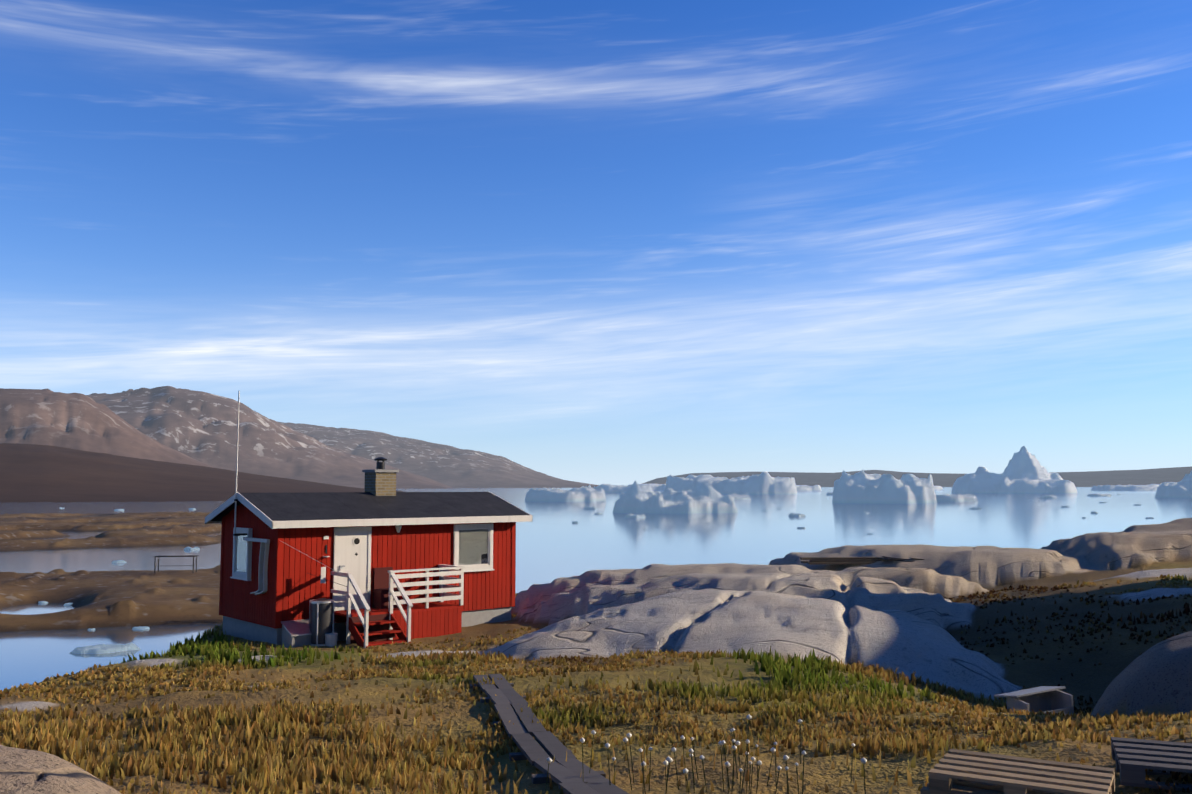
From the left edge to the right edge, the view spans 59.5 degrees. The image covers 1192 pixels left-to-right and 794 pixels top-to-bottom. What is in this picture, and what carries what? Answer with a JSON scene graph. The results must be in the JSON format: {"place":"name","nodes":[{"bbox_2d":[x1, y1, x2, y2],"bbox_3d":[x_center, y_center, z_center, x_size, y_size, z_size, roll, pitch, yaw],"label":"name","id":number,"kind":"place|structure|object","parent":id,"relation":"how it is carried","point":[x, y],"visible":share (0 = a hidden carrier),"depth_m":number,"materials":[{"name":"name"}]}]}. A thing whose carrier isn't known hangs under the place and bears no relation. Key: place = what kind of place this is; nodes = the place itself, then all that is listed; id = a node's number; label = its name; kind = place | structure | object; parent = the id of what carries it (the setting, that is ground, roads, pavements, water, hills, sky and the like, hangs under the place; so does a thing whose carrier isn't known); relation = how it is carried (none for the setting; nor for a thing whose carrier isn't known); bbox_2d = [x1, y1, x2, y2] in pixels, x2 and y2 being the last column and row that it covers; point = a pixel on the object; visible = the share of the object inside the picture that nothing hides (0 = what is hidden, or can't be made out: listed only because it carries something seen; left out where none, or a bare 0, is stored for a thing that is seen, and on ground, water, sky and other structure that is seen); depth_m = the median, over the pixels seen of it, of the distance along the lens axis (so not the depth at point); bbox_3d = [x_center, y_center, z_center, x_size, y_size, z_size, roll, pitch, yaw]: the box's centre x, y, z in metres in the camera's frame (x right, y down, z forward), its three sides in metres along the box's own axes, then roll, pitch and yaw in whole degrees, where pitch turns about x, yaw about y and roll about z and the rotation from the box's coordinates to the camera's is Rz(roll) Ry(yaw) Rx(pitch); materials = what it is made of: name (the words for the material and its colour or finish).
{"place":"outdoors","nodes":[
{"label":"outdoors","id":0,"kind":"place"},
{"bbox_2d":[0,388,214,467],"bbox_3d":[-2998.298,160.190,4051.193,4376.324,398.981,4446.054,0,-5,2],"label":"mountain","id":1,"kind":"structure","parent":0,"point":[79,421],"depth_m":3276.40,"materials":[{"name":"brown stone"}]},
{"bbox_2d":[0,443,402,502],"bbox_3d":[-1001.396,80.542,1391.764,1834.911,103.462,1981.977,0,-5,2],"label":"dark hill","id":2,"kind":"structure","parent":0,"point":[37,473],"depth_m":861.33,"materials":[{"name":"brown soil"}]},
{"bbox_2d":[86,386,451,488],"bbox_3d":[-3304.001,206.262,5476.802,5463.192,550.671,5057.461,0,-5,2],"label":"mountain","id":3,"kind":"structure","parent":0,"point":[200,426],"depth_m":4978.97,"materials":[{"name":"brown stone"}]},
{"bbox_2d":[278,422,598,487],"bbox_3d":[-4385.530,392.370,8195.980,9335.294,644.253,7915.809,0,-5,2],"label":"mountain","id":4,"kind":"structure","parent":0,"point":[451,466],"depth_m":7605.32,"materials":[{"name":"brown stone"}]},
{"bbox_2d":[0,511,1191,793],"bbox_3d":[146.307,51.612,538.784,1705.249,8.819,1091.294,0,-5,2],"label":"terrain","id":5,"kind":"structure","parent":0,"point":[896,613],"depth_m":20.46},
{"bbox_2d":[154,555,198,572],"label":"drying rack","id":6,"kind":"object","parent":5,"relation":"on","point":[155,564],"visible":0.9,"depth_m":96.94,"materials":[{"name":"brown wood"}]},
{"bbox_2d":[281,619,310,647],"bbox_3d":[-6.593,5.399,23.793,1.010,0.580,0.590,4,-6,-41],"label":"storage box","id":7,"kind":"object","parent":5,"relation":"on","point":[296,633],"visible":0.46,"depth_m":23.53,"materials":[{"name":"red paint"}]},
{"bbox_2d":[309,598,337,645],"bbox_3d":[-6.192,5.122,23.665,0.570,1.060,0.718,4,-6,-41],"label":"barrel","id":8,"kind":"object","parent":5,"relation":"on","point":[321,619],"visible":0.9,"depth_m":23.52,"materials":[{"name":"grey metal"}]},
{"bbox_2d":[205,391,532,647],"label":"house","id":9,"kind":"structure","parent":5,"relation":"on","point":[379,560],"depth_m":25.30,"materials":[{"name":"red paint"}]},
{"bbox_2d":[470,674,628,793],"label":"plank walkway","id":10,"kind":"structure","parent":5,"relation":"on","point":[508,700],"depth_m":9.96,"materials":[{"name":"grey wood"}]},
{"bbox_2d":[0,573,1191,793],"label":"grass","id":11,"kind":"structure","parent":5,"relation":"on","point":[24,729],"depth_m":11.24,"materials":[{"name":"green plant"}]},
{"bbox_2d":[545,714,866,793],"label":"cotton grass plants","id":12,"kind":"object","parent":5,"relation":"on","point":[691,751],"visible":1,"depth_m":7.93,"materials":[{"name":"white plant"}]},
{"bbox_2d":[800,556,923,564],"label":"puddle","id":13,"kind":"object","parent":5,"relation":"on","point":[834,560],"visible":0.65,"depth_m":33.56,"materials":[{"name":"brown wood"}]},
{"bbox_2d":[920,749,1114,793],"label":"pallets","id":14,"kind":"object","parent":5,"relation":"on","point":[955,771],"visible":1,"depth_m":6.64,"materials":[{"name":"brown wood"}]},
{"bbox_2d":[994,686,1073,714],"bbox_3d":[6.188,4.323,14.717,0.810,0.435,0.666,-5,1,-16],"label":"white crate","id":15,"kind":"object","parent":5,"relation":"on","point":[1048,698],"visible":0.5,"depth_m":14.73,"materials":[{"name":"paint"}]},
{"bbox_2d":[1111,737,1191,790],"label":"wooden pallet","id":16,"kind":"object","parent":5,"relation":"on","point":[1134,759],"visible":1,"depth_m":7.14,"materials":[{"name":"grey wood"}]},
{"bbox_2d":[0,487,1191,690],"bbox_3d":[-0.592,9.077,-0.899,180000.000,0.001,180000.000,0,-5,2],"label":"sea water","id":17,"kind":"structure","parent":0,"point":[550,547],"depth_m":198.51,"materials":[{"name":"blue liquid"}]},
{"bbox_2d":[70,642,139,653],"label":"ice floe","id":18,"kind":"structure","parent":17,"relation":"in","point":[101,648],"depth_m":57.66,"materials":[{"name":"white ice"}]},
{"bbox_2d":[112,560,125,562],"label":"ice floe","id":19,"kind":"object","parent":17,"relation":"in","point":[119,561],"visible":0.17,"depth_m":124.70,"materials":[{"name":"white ice"}]},
{"bbox_2d":[132,626,149,629],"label":"ice floe","id":20,"kind":"object","parent":17,"relation":"in","point":[140,628],"visible":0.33,"depth_m":66.79,"materials":[{"name":"white ice"}]},
{"bbox_2d":[184,547,199,549],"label":"ice floe","id":21,"kind":"object","parent":17,"relation":"in","point":[190,548],"visible":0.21,"depth_m":149.97,"materials":[{"name":"white ice"}]},
{"bbox_2d":[525,485,606,501],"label":"iceberg","id":22,"kind":"object","parent":17,"relation":"in","point":[585,494],"visible":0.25,"depth_m":620.15,"materials":[{"name":"white ice"}]},
{"bbox_2d":[594,484,652,492],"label":"iceberg","id":23,"kind":"object","parent":17,"relation":"on","point":[608,488],"visible":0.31,"depth_m":1433.76,"materials":[{"name":"white ice"}]},
{"bbox_2d":[624,513,645,517],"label":"ice floe","id":24,"kind":"object","parent":17,"relation":"in","point":[629,515],"visible":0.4,"depth_m":301.76,"materials":[{"name":"white ice"}]},
{"bbox_2d":[619,491,659,496],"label":"iceberg","id":25,"kind":"object","parent":17,"relation":"in","point":[622,493],"visible":0.06,"depth_m":893.40,"materials":[{"name":"white ice"}]},
{"bbox_2d":[628,484,665,490],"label":"iceberg","id":26,"kind":"object","parent":17,"relation":"on","point":[657,487],"visible":0.04,"depth_m":2310.08,"materials":[{"name":"white ice"}]},
{"bbox_2d":[612,481,737,513],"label":"iceberg","id":27,"kind":"object","parent":17,"relation":"on","point":[702,498],"visible":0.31,"depth_m":356.29,"materials":[{"name":"white ice"}]},
{"bbox_2d":[665,472,797,494],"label":"iceberg","id":28,"kind":"object","parent":17,"relation":"on","point":[764,483],"visible":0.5,"depth_m":1141.32,"materials":[{"name":"white ice"}]},
{"bbox_2d":[725,493,750,499],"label":"iceberg","id":29,"kind":"object","parent":17,"relation":"on","point":[740,497],"visible":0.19,"depth_m":713.88,"materials":[{"name":"white ice"}]},
{"bbox_2d":[788,513,805,516],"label":"ice floe","id":30,"kind":"object","parent":17,"relation":"on","point":[795,515],"visible":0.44,"depth_m":315.35,"materials":[{"name":"white ice"}]},
{"bbox_2d":[796,485,821,490],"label":"iceberg","id":31,"kind":"object","parent":17,"relation":"on","point":[808,488],"visible":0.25,"depth_m":2064.39,"materials":[{"name":"white ice"}]},
{"bbox_2d":[832,470,936,503],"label":"iceberg","id":32,"kind":"object","parent":17,"relation":"on","point":[862,487],"visible":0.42,"depth_m":555.84,"materials":[{"name":"white ice"}]},
{"bbox_2d":[934,486,943,489],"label":"iceberg","id":33,"kind":"object","parent":17,"relation":"on","point":[938,488],"depth_m":2635.42,"materials":[{"name":"white ice"}]},
{"bbox_2d":[936,494,977,501],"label":"iceberg","id":34,"kind":"object","parent":17,"relation":"on","point":[956,498],"visible":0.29,"depth_m":613.49,"materials":[{"name":"white ice"}]},
{"bbox_2d":[951,446,1077,493],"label":"iceberg","id":35,"kind":"object","parent":17,"relation":"on","point":[1025,472],"visible":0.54,"depth_m":1306.55,"materials":[{"name":"white ice"}]},
{"bbox_2d":[1038,495,1056,498],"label":"ice floe","id":36,"kind":"object","parent":17,"relation":"on","point":[1048,497],"visible":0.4,"depth_m":769.31,"materials":[{"name":"white ice"}]},
{"bbox_2d":[1087,493,1110,495],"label":"iceberg","id":37,"kind":"object","parent":17,"relation":"on","point":[1095,494],"visible":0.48,"depth_m":969.93,"materials":[{"name":"white ice"}]},
{"bbox_2d":[1091,484,1160,490],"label":"iceberg","id":38,"kind":"object","parent":17,"relation":"on","point":[1152,487],"visible":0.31,"depth_m":2283.53,"materials":[{"name":"white ice"}]},
{"bbox_2d":[1155,471,1191,498],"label":"iceberg","id":39,"kind":"object","parent":17,"relation":"in","point":[1182,489],"visible":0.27,"depth_m":798.00,"materials":[{"name":"white ice"}]},
{"bbox_2d":[0,0,1191,485],"label":"sky","id":40,"kind":"structure","parent":0,"point":[596,242],"materials":[{"name":"blue"}]},
{"bbox_2d":[642,466,1191,486],"bbox_3d":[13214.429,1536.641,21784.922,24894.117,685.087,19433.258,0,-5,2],"label":"coast","id":41,"kind":"structure","parent":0,"point":[1127,477],"depth_m":20412.81}
]}

